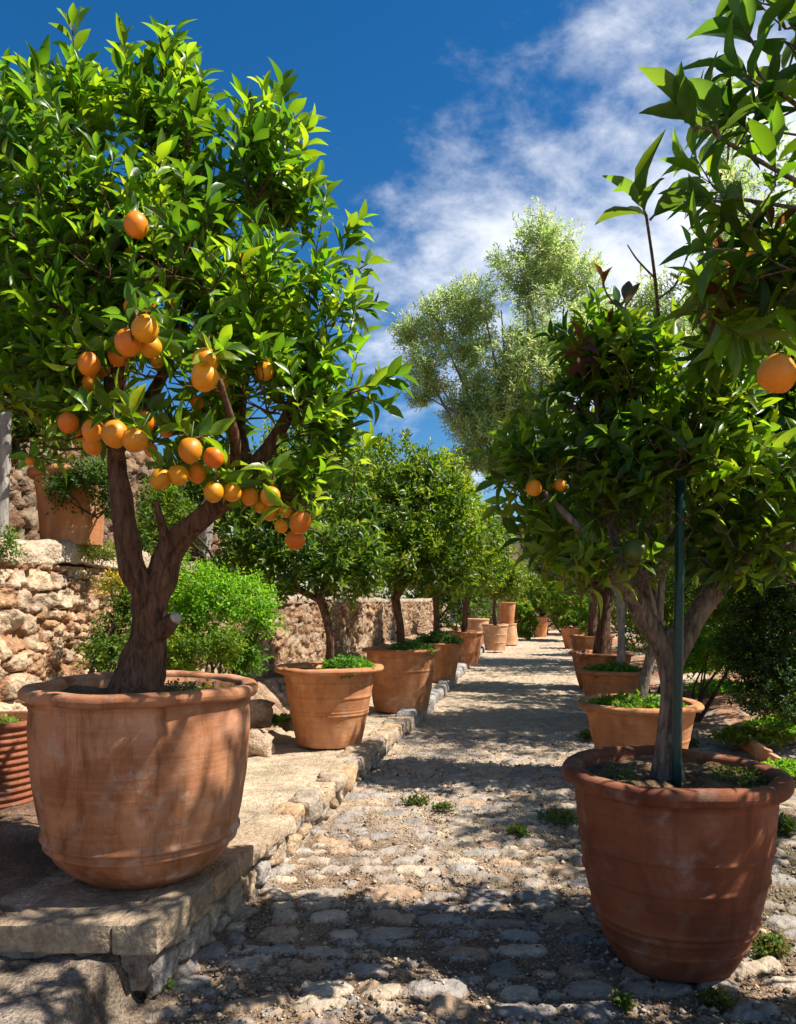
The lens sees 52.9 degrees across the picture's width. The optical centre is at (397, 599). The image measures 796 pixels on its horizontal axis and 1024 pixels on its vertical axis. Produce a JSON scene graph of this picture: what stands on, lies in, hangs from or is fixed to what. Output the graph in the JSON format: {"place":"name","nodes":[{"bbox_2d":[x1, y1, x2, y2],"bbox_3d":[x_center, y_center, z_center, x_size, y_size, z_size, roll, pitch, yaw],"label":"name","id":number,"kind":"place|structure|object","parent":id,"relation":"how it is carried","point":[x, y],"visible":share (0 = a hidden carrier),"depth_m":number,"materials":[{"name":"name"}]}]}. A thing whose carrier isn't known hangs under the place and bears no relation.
{"place":"outdoors","nodes":[
{"label":"outdoors","id":0,"kind":"place"},
{"bbox_2d":[56,563,115,569],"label":"terrace","id":1,"kind":"structure","parent":0,"point":[73,565],"depth_m":7.14,"materials":[{"name":"beige stone"}]},
{"bbox_2d":[0,178,146,464],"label":"citrus tree","id":2,"kind":"object","parent":1,"relation":"on","point":[32,429],"visible":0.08,"depth_m":5.34,"materials":[{"name":"green plant"}]},
{"bbox_2d":[8,433,266,590],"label":"stone wall","id":3,"kind":"structure","parent":1,"relation":"on","point":[23,512],"depth_m":6.85,"materials":[{"name":"beige stone"}]},
{"bbox_2d":[198,480,217,563],"bbox_3d":[-1.953,-0.795,8.199,0.225,0.907,0.129,0,0,0],"label":"wooden post","id":4,"kind":"object","parent":1,"relation":"on","point":[208,535],"visible":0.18,"depth_m":8.16,"materials":[{"name":"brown wood"}]},
{"bbox_2d":[146,407,371,572],"bbox_3d":[-1.706,-1.168,9.616,2.800,2.518,2.011,0,0,-22],"label":"citrus tree","id":5,"kind":"object","parent":1,"relation":"on","point":[196,492],"visible":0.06,"depth_m":9.18,"materials":[{"name":"green plant"}]},
{"bbox_2d":[314,442,413,596],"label":"citrus tree","id":6,"kind":"object","parent":1,"relation":"on","point":[326,594],"visible":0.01,"depth_m":13.14,"materials":[{"name":"green plant"}]},
{"bbox_2d":[89,563,128,626],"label":"shrub","id":7,"kind":"object","parent":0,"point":[113,580],"visible":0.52,"depth_m":4.97,"materials":[{"name":"green plant"}]},
{"bbox_2d":[0,622,461,923],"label":"terrace","id":8,"kind":"structure","parent":0,"point":[31,872],"depth_m":4.63,"materials":[{"name":"beige stone"}]},
{"bbox_2d":[0,711,33,809],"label":"terracotta pot","id":9,"kind":"object","parent":8,"relation":"on","point":[15,787],"visible":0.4,"depth_m":3.77,"materials":[{"name":"orange ceramic"}]},
{"bbox_2d":[0,713,23,723],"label":"herb","id":10,"kind":"object","parent":9,"relation":"in","point":[12,719],"visible":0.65,"depth_m":3.91,"materials":[{"name":"green plant"}]},
{"bbox_2d":[69,581,131,674],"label":"shrub","id":11,"kind":"object","parent":8,"relation":"on","point":[100,649],"visible":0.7,"depth_m":4.80,"materials":[{"name":"green plant"}]},
{"bbox_2d":[0,537,201,710],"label":"stone wall","id":12,"kind":"structure","parent":8,"relation":"on","point":[47,604],"depth_m":4.96,"materials":[{"name":"beige stone"}]},
{"bbox_2d":[0,409,11,536],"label":"wooden post","id":13,"kind":"object","parent":12,"relation":"on","point":[5,436],"visible":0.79,"depth_m":4.82,"materials":[{"name":"grey wood"}]},
{"bbox_2d":[0,522,32,564],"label":"shrub","id":14,"kind":"object","parent":12,"relation":"on","point":[11,538],"visible":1,"depth_m":4.50,"materials":[{"name":"green plant"}]},
{"bbox_2d":[27,464,106,547],"bbox_3d":[-2.219,-0.627,5.453,0.569,0.525,0.568,0,0,0],"label":"terracotta pot","id":15,"kind":"object","parent":12,"relation":"on","point":[62,523],"visible":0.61,"depth_m":5.27,"materials":[{"name":"orange ceramic"}]},
{"bbox_2d":[36,450,127,521],"bbox_3d":[-2.008,-0.736,5.187,0.597,0.488,0.413,0,0,0],"label":"shrub","id":16,"kind":"object","parent":15,"relation":"in","point":[93,476],"visible":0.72,"depth_m":5.13,"materials":[{"name":"green plant"}]},
{"bbox_2d":[77,539,116,564],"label":"shrub","id":17,"kind":"object","parent":12,"relation":"hanging from","point":[106,552],"visible":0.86,"depth_m":5.34,"materials":[{"name":"green plant"}]},
{"bbox_2d":[134,474,213,561],"bbox_3d":[-1.923,-0.659,6.606,0.665,0.782,0.859,0,0,0],"label":"shrub","id":18,"kind":"object","parent":12,"relation":"attached to","point":[148,541],"visible":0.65,"depth_m":6.51,"materials":[{"name":"green plant"}]},
{"bbox_2d":[166,615,253,673],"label":"shrub","id":19,"kind":"object","parent":8,"relation":"on","point":[221,644],"visible":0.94,"depth_m":4.84,"materials":[{"name":"green plant"}]},
{"bbox_2d":[167,548,288,674],"bbox_3d":[-1.161,0.286,5.195,0.893,1.251,0.628,0,0,0],"label":"shrub","id":20,"kind":"object","parent":8,"relation":"on","point":[209,592],"visible":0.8,"depth_m":5.10,"materials":[{"name":"green plant"}]},
{"bbox_2d":[217,632,274,678],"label":"shrub","id":21,"kind":"object","parent":8,"relation":"on","point":[244,666],"visible":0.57,"depth_m":5.15,"materials":[{"name":"green plant"}]},
{"bbox_2d":[249,699,274,728],"bbox_3d":[-1.238,0.928,6.500,0.471,0.257,0.346,0,0,0],"label":"rock","id":22,"kind":"object","parent":8,"relation":"on","point":[261,713],"visible":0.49,"depth_m":6.39,"materials":[{"name":"stone"}]},
{"bbox_2d":[248,729,276,757],"bbox_3d":[-1.071,1.091,5.995,0.306,0.254,0.265,0,0,0],"label":"rock","id":23,"kind":"object","parent":8,"relation":"on","point":[261,744],"visible":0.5,"depth_m":5.90,"materials":[{"name":"stone"}]},
{"bbox_2d":[271,712,291,728],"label":"weed","id":24,"kind":"object","parent":8,"relation":"on","point":[277,719],"visible":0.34,"depth_m":6.67,"materials":[{"name":"green plant"}]},
{"bbox_2d":[278,713,293,731],"bbox_3d":[-0.946,1.051,6.905,0.219,0.163,0.240,0,0,0],"label":"rock","id":25,"kind":"object","parent":8,"relation":"on","point":[287,726],"visible":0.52,"depth_m":6.81,"materials":[{"name":"stone"}]},
{"bbox_2d":[196,595,432,677],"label":"stone wall","id":26,"kind":"structure","parent":8,"relation":"on","point":[370,622],"depth_m":12.50,"materials":[{"name":"beige stone"}]},
{"bbox_2d":[274,662,383,748],"bbox_3d":[-0.548,0.833,6.402,0.872,0.636,0.880,0,0,0],"label":"terracotta pot","id":27,"kind":"object","parent":8,"relation":"on","point":[328,708],"visible":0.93,"depth_m":6.13,"materials":[{"name":"orange ceramic"}]},
{"bbox_2d":[190,433,395,659],"bbox_3d":[-0.874,-0.379,6.533,1.726,2.021,1.277,0,0,0],"label":"citrus tree","id":28,"kind":"object","parent":27,"relation":"in","point":[316,566],"visible":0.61,"depth_m":6.32,"materials":[{"name":"green plant"}]},
{"bbox_2d":[318,652,375,678],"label":"herb","id":29,"kind":"object","parent":27,"relation":"in","point":[344,661],"visible":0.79,"depth_m":6.17,"materials":[{"name":"green plant"}]},
{"bbox_2d":[362,646,439,712],"bbox_3d":[0.032,0.874,8.899,0.873,0.695,0.883,0,0,0],"label":"terracotta pot","id":30,"kind":"object","parent":8,"relation":"on","point":[403,679],"visible":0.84,"depth_m":8.59,"materials":[{"name":"orange ceramic"}]},
{"bbox_2d":[323,427,498,643],"bbox_3d":[0.069,-0.626,8.849,2.099,2.533,1.638,0,0,0],"label":"citrus tree","id":31,"kind":"object","parent":30,"relation":"in","point":[422,546],"visible":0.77,"depth_m":8.56,"materials":[{"name":"green plant"}]},
{"bbox_2d":[387,640,436,655],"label":"herb","id":32,"kind":"object","parent":30,"relation":"in","point":[415,645],"visible":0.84,"depth_m":8.68,"materials":[{"name":"green plant"}]},
{"bbox_2d":[319,458,518,629],"bbox_3d":[0.237,-1.814,27.992,8.200,6.365,4.465,0,0,0],"label":"hedge","id":33,"kind":"object","parent":8,"relation":"on","point":[451,606],"visible":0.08,"depth_m":27.41,"materials":[{"name":"green plant"}]},
{"bbox_2d":[420,642,459,681],"bbox_3d":[0.600,0.950,12.401,0.796,0.603,0.803,0,0,0],"label":"terracotta pot","id":34,"kind":"object","parent":8,"relation":"on","point":[446,660],"visible":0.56,"depth_m":12.11,"materials":[{"name":"orange ceramic"}]},
{"bbox_2d":[411,629,463,645],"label":"herb","id":35,"kind":"object","parent":34,"relation":"in","point":[437,636],"visible":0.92,"depth_m":12.19,"materials":[{"name":"green plant"}]},
{"bbox_2d":[409,451,512,629],"bbox_3d":[0.798,-0.795,12.424,1.837,3.094,1.659,0,0,40],"label":"citrus tree","id":36,"kind":"object","parent":34,"relation":"in","point":[494,549],"visible":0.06,"depth_m":12.20,"materials":[{"name":"green plant"}]},
{"bbox_2d":[468,618,489,643],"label":"terracotta pot","id":37,"kind":"object","parent":8,"relation":"on","point":[474,624],"visible":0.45,"depth_m":21.75,"materials":[{"name":"ceramic"}]},
{"bbox_2d":[256,591,385,596],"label":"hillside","id":38,"kind":"structure","parent":0,"point":[371,594],"depth_m":22.70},
{"bbox_2d":[0,0,795,601],"label":"sky","id":39,"kind":"structure","parent":0,"point":[448,118],"materials":[{"name":"blue"}]},
{"bbox_2d":[146,631,795,1023],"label":"path","id":40,"kind":"structure","parent":0,"point":[528,689],"depth_m":3.56,"materials":[{"name":"beige stone"}]},
{"bbox_2d":[0,952,175,1023],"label":"step","id":41,"kind":"object","parent":40,"relation":"on","point":[68,988],"visible":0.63,"depth_m":2.48,"materials":[{"name":"grey stone"}]},
{"bbox_2d":[162,977,178,990],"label":"weed","id":42,"kind":"object","parent":41,"relation":"on","point":[171,983],"visible":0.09,"depth_m":2.74,"materials":[{"name":"green plant"}]},
{"bbox_2d":[0,644,484,1002],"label":"kerb","id":43,"kind":"structure","parent":40,"relation":"on","point":[154,938],"depth_m":2.90,"materials":[{"name":"stone"}]},
{"bbox_2d":[17,670,257,890],"bbox_3d":[-0.982,0.678,3.082,0.871,0.749,0.872,0,0,0],"label":"terracotta pot","id":44,"kind":"object","parent":43,"relation":"on","point":[135,791],"visible":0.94,"depth_m":2.75,"materials":[{"name":"ceramic"}]},
{"bbox_2d":[163,678,231,691],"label":"herb","id":45,"kind":"object","parent":44,"relation":"in","point":[172,688],"visible":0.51,"depth_m":3.13,"materials":[{"name":"green plant"}]},
{"bbox_2d":[0,2,418,694],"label":"orange tree","id":46,"kind":"object","parent":44,"relation":"in","point":[92,260],"visible":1,"depth_m":2.89,"materials":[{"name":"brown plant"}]},
{"bbox_2d":[445,630,483,665],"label":"terracotta pot","id":47,"kind":"object","parent":43,"relation":"on","point":[470,649],"visible":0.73,"depth_m":15.42,"materials":[{"name":"ceramic"}]},
{"bbox_2d":[446,491,518,631],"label":"citrus tree","id":48,"kind":"object","parent":47,"relation":"in","point":[489,586],"visible":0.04,"depth_m":15.51,"materials":[{"name":"green plant"}]},
{"bbox_2d":[482,624,508,650],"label":"terracotta pot","id":49,"kind":"object","parent":43,"relation":"on","point":[495,637],"visible":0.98,"depth_m":20.35,"materials":[{"name":"ceramic"}]},
{"bbox_2d":[478,558,531,624],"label":"citrus tree","id":50,"kind":"object","parent":49,"relation":"in","point":[515,584],"visible":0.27,"depth_m":20.10,"materials":[{"name":"green plant"}]},
{"bbox_2d":[399,793,431,806],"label":"weed","id":51,"kind":"object","parent":40,"relation":"on","point":[421,800],"visible":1,"depth_m":5.27,"materials":[{"name":"green plant"}]},
{"bbox_2d":[431,799,456,810],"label":"weed","id":52,"kind":"object","parent":40,"relation":"on","point":[444,805],"visible":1,"depth_m":5.11,"materials":[{"name":"green plant"}]},
{"bbox_2d":[498,623,517,644],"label":"terracotta pot","id":53,"kind":"object","parent":40,"relation":"on","point":[512,638],"visible":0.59,"depth_m":23.33,"materials":[{"name":"ceramic"}]},
{"bbox_2d":[498,602,515,622],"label":"terracotta pot","id":54,"kind":"object","parent":53,"relation":"on","point":[507,611],"visible":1,"depth_m":23.41,"materials":[{"name":"orange ceramic"}]},
{"bbox_2d":[224,698,794,1023],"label":"leaf litter","id":55,"kind":"object","parent":40,"relation":"on","point":[332,1007],"visible":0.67,"depth_m":3.24,"materials":[{"name":"plant"}]},
{"bbox_2d":[505,823,532,838],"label":"weed","id":56,"kind":"object","parent":40,"relation":"on","point":[519,829],"visible":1,"depth_m":4.56,"materials":[{"name":"green plant"}]},
{"bbox_2d":[514,596,540,639],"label":"shrub","id":57,"kind":"object","parent":40,"relation":"on","point":[525,618],"visible":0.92,"depth_m":26.80,"materials":[{"name":"green plant"}]},
{"bbox_2d":[450,516,626,630],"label":"stone building","id":58,"kind":"structure","parent":40,"relation":"on","point":[515,554],"depth_m":34.94,"materials":[{"name":"stone"}]},
{"bbox_2d":[533,616,548,636],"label":"terracotta pot","id":59,"kind":"object","parent":40,"relation":"on","point":[541,631],"visible":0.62,"depth_m":28.76,"materials":[{"name":"orange ceramic"}]},
{"bbox_2d":[523,575,563,615],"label":"shrub","id":60,"kind":"object","parent":59,"relation":"in","point":[537,602],"visible":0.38,"depth_m":28.76,"materials":[{"name":"green plant"}]},
{"bbox_2d":[535,805,577,827],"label":"weed","id":61,"kind":"object","parent":40,"relation":"on","point":[568,817],"visible":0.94,"depth_m":4.85,"materials":[{"name":"green plant"}]},
{"bbox_2d":[542,580,597,632],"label":"shrub","id":62,"kind":"object","parent":40,"relation":"on","point":[559,599],"visible":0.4,"depth_m":26.55,"materials":[{"name":"green plant"}]},
{"bbox_2d":[560,627,584,648],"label":"terracotta pot","id":63,"kind":"object","parent":40,"relation":"on","point":[566,632],"visible":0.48,"depth_m":22.16,"materials":[{"name":"orange ceramic"}]},
{"bbox_2d":[559,608,579,627],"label":"herb","id":64,"kind":"object","parent":63,"relation":"on","point":[567,618],"visible":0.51,"depth_m":22.24,"materials":[{"name":"green plant"}]},
{"bbox_2d":[574,728,591,741],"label":"weed","id":65,"kind":"object","parent":40,"relation":"on","point":[585,735],"visible":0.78,"depth_m":7.68,"materials":[{"name":"green plant"}]},
{"bbox_2d":[569,634,614,650],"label":"terracotta pot","id":66,"kind":"object","parent":40,"relation":"on","point":[582,642],"visible":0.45,"depth_m":16.32,"materials":[{"name":"orange ceramic"}]},
{"bbox_2d":[527,552,597,635],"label":"citrus tree","id":67,"kind":"object","parent":66,"relation":"in","point":[592,624],"visible":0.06,"depth_m":16.54,"materials":[{"name":"brown plant"}]},
{"bbox_2d":[568,650,634,688],"bbox_3d":[3.102,1.069,12.199,0.993,0.564,1.004,0,0,0],"label":"terracotta pot","id":68,"kind":"object","parent":40,"relation":"on","point":[582,658],"visible":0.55,"depth_m":11.92,"materials":[{"name":"ceramic"}]},
{"bbox_2d":[517,501,613,653],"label":"citrus tree","id":69,"kind":"object","parent":68,"relation":"in","point":[601,645],"visible":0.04,"depth_m":12.10,"materials":[{"name":"brown plant"}]},
{"bbox_2d":[577,667,653,694],"bbox_3d":[2.359,1.050,8.698,0.812,0.604,0.822,0,0,0],"label":"terracotta pot","id":70,"kind":"object","parent":40,"relation":"on","point":[605,682],"visible":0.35,"depth_m":8.38,"materials":[{"name":"orange ceramic"}]},
{"bbox_2d":[581,661,641,678],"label":"herb","id":71,"kind":"object","parent":70,"relation":"in","point":[611,666],"visible":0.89,"depth_m":8.51,"materials":[{"name":"green plant"}]},
{"bbox_2d":[532,493,699,664],"bbox_3d":[2.486,-0.270,8.723,2.064,2.242,1.371,0,0,0],"label":"citrus tree","id":72,"kind":"object","parent":70,"relation":"in","point":[620,610],"visible":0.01,"depth_m":8.65,"materials":[{"name":"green plant"}]},
{"bbox_2d":[608,989,639,1012],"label":"weed","id":73,"kind":"object","parent":40,"relation":"on","point":[622,1000],"visible":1,"depth_m":2.64,"materials":[{"name":"green plant"}]},
{"bbox_2d":[577,693,704,748],"bbox_3d":[1.797,1.045,5.949,0.893,0.615,0.907,0,0,0],"label":"terracotta pot","id":74,"kind":"object","parent":40,"relation":"on","point":[611,726],"visible":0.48,"depth_m":5.66,"materials":[{"name":"orange ceramic"}]},
{"bbox_2d":[587,688,687,716],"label":"herb","id":75,"kind":"object","parent":74,"relation":"in","point":[626,700],"visible":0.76,"depth_m":5.75,"materials":[{"name":"green plant"}]},
{"bbox_2d":[544,465,767,699],"bbox_3d":[1.849,-0.403,5.931,1.777,2.511,1.341,0,0,0],"label":"citrus tree","id":76,"kind":"object","parent":74,"relation":"in","point":[657,593],"visible":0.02,"depth_m":5.92,"materials":[{"name":"green plant"}]},
{"bbox_2d":[562,745,794,982],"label":"terracotta pot","id":77,"kind":"object","parent":40,"relation":"on","point":[679,879],"visible":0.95,"depth_m":2.73,"materials":[{"name":"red ceramic"}]},
{"bbox_2d":[598,761,638,780],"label":"herb","id":78,"kind":"object","parent":77,"relation":"in","point":[614,775],"visible":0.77,"depth_m":3.02,"materials":[{"name":"green plant"}]},
{"bbox_2d":[468,129,795,781],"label":"orange tree","id":79,"kind":"object","parent":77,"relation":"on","point":[635,442],"visible":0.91,"depth_m":2.87,"materials":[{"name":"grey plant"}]},
{"bbox_2d":[671,475,685,786],"bbox_3d":[1.023,0.112,2.915,0.050,1.132,0.037,0,0,0],"label":"garden stake","id":80,"kind":"object","parent":77,"relation":"in","point":[678,636],"visible":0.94,"depth_m":2.90,"materials":[{"name":"green metal"}]},
{"bbox_2d":[704,763,772,787],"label":"herb","id":81,"kind":"object","parent":77,"relation":"in","point":[743,777],"visible":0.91,"depth_m":2.95,"materials":[{"name":"green plant"}]},
{"bbox_2d":[688,737,699,747],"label":"weed","id":82,"kind":"object","parent":40,"relation":"on","point":[694,740],"visible":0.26,"depth_m":7.35,"materials":[{"name":"green plant"}]},
{"bbox_2d":[625,570,767,694],"bbox_3d":[3.736,0.315,10.069,1.772,2.117,1.288,0,0,-21],"label":"shrub","id":83,"kind":"object","parent":40,"relation":"on","point":[689,587],"visible":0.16,"depth_m":9.83,"materials":[{"name":"green plant"}]},
{"bbox_2d":[692,984,738,1012],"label":"weed","id":84,"kind":"object","parent":40,"relation":"on","point":[716,999],"visible":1,"depth_m":2.63,"materials":[{"name":"green plant"}]},
{"bbox_2d":[746,930,793,959],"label":"weed","id":85,"kind":"object","parent":40,"relation":"on","point":[772,943],"visible":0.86,"depth_m":3.03,"materials":[{"name":"green plant"}]},
{"bbox_2d":[761,757,795,776],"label":"ground cover","id":86,"kind":"object","parent":40,"relation":"on","point":[788,765],"visible":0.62,"depth_m":5.96,"materials":[{"name":"green plant"}]},
{"bbox_2d":[777,812,795,834],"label":"weed","id":87,"kind":"object","parent":40,"relation":"on","point":[786,824],"visible":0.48,"depth_m":4.59,"materials":[{"name":"green plant"}]},
{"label":"terracotta pot","id":88,"kind":"object","parent":40,"relation":"on","visible":0},
{"bbox_2d":[637,0,795,397],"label":"orange tree","id":89,"kind":"object","parent":88,"relation":"in","point":[734,305],"visible":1,"depth_m":1.95,"materials":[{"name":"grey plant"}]},
{"bbox_2d":[297,602,783,631],"bbox_3d":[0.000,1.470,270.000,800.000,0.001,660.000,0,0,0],"label":"ground","id":90,"kind":"structure","parent":0,"point":[443,608],"depth_m":107.14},
{"bbox_2d":[386,195,616,632],"bbox_3d":[4.251,-7.144,32.319,9.584,17.305,5.962,0,0,0],"label":"olive tree","id":91,"kind":"object","parent":90,"relation":"on","point":[554,274],"visible":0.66,"depth_m":31.70,"materials":[{"name":"green plant"}]},
{"bbox_2d":[491,552,631,627],"bbox_3d":[7.133,-1.025,31.211,7.455,5.071,3.729,0,0,0],"label":"hedge","id":92,"kind":"object","parent":90,"relation":"on","point":[532,578],"visible":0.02,"depth_m":30.76,"materials":[{"name":"green plant"}]},
{"bbox_2d":[620,72,768,631],"bbox_3d":[6.784,-4.770,17.052,4.516,12.608,2.510,0,0,0],"label":"olive tree","id":93,"kind":"object","parent":90,"relation":"on","point":[648,294],"visible":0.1,"depth_m":16.84,"materials":[{"name":"green plant"}]},
{"bbox_2d":[611,571,789,652],"bbox_3d":[10.912,-0.694,19.801,11.335,4.657,4.540,0,0,11],"label":"hedge","id":94,"kind":"object","parent":90,"relation":"on","point":[627,643],"depth_m":19.62,"materials":[{"name":"green plant"}]},
{"bbox_2d":[610,629,795,761],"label":"garden earth","id":95,"kind":"structure","parent":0,"point":[724,712],"depth_m":9.91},
{"bbox_2d":[568,590,597,633],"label":"shrub","id":96,"kind":"object","parent":95,"relation":"on","point":[581,611],"visible":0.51,"depth_m":19.33,"materials":[{"name":"green plant"}]},
{"bbox_2d":[667,607,755,722],"bbox_3d":[3.255,0.651,8.225,1.050,1.220,0.712,0,0,0],"label":"shrub","id":97,"kind":"object","parent":95,"relation":"on","point":[699,659],"visible":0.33,"depth_m":8.16,"materials":[{"name":"green plant"}]},
{"bbox_2d":[683,678,745,696],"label":"ground cover","id":98,"kind":"object","parent":95,"relation":"on","point":[710,689],"visible":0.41,"depth_m":10.98,"materials":[{"name":"green plant"}]},
{"bbox_2d":[664,293,781,370],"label":"olive tree","id":99,"kind":"object","parent":95,"relation":"on","point":[693,333],"visible":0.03,"depth_m":10.74,"materials":[{"name":"green plant"}]},
{"bbox_2d":[686,581,795,676],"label":"hedge","id":100,"kind":"object","parent":95,"relation":"on","point":[710,670],"visible":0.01,"depth_m":11.54,"materials":[{"name":"green plant"}]},
{"bbox_2d":[694,342,795,531],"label":"leafy tree","id":101,"kind":"object","parent":95,"relation":"on","point":[794,477],"depth_m":8.29,"materials":[{"name":"green plant"}]},
{"bbox_2d":[703,557,795,725],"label":"hedge","id":102,"kind":"object","parent":95,"relation":"on","point":[770,656],"visible":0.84,"depth_m":7.08,"materials":[{"name":"green plant"}]},
{"bbox_2d":[706,724,795,749],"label":"ground cover","id":103,"kind":"object","parent":95,"relation":"on","point":[740,733],"visible":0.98,"depth_m":7.24,"materials":[{"name":"green plant"}]},
{"bbox_2d":[719,116,795,316],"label":"olive tree","id":104,"kind":"object","parent":95,"relation":"on","point":[780,182],"visible":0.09,"depth_m":8.00,"materials":[{"name":"green plant"}]},
{"bbox_2d":[731,736,795,778],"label":"edging","id":105,"kind":"object","parent":95,"relation":"on","point":[759,751],"visible":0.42,"depth_m":6.78,"materials":[{"name":"stone"}]},
{"bbox_2d":[742,714,795,735],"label":"ground cover","id":106,"kind":"object","parent":95,"relation":"on","point":[777,724],"visible":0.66,"depth_m":7.86,"materials":[{"name":"green plant"}]}
]}

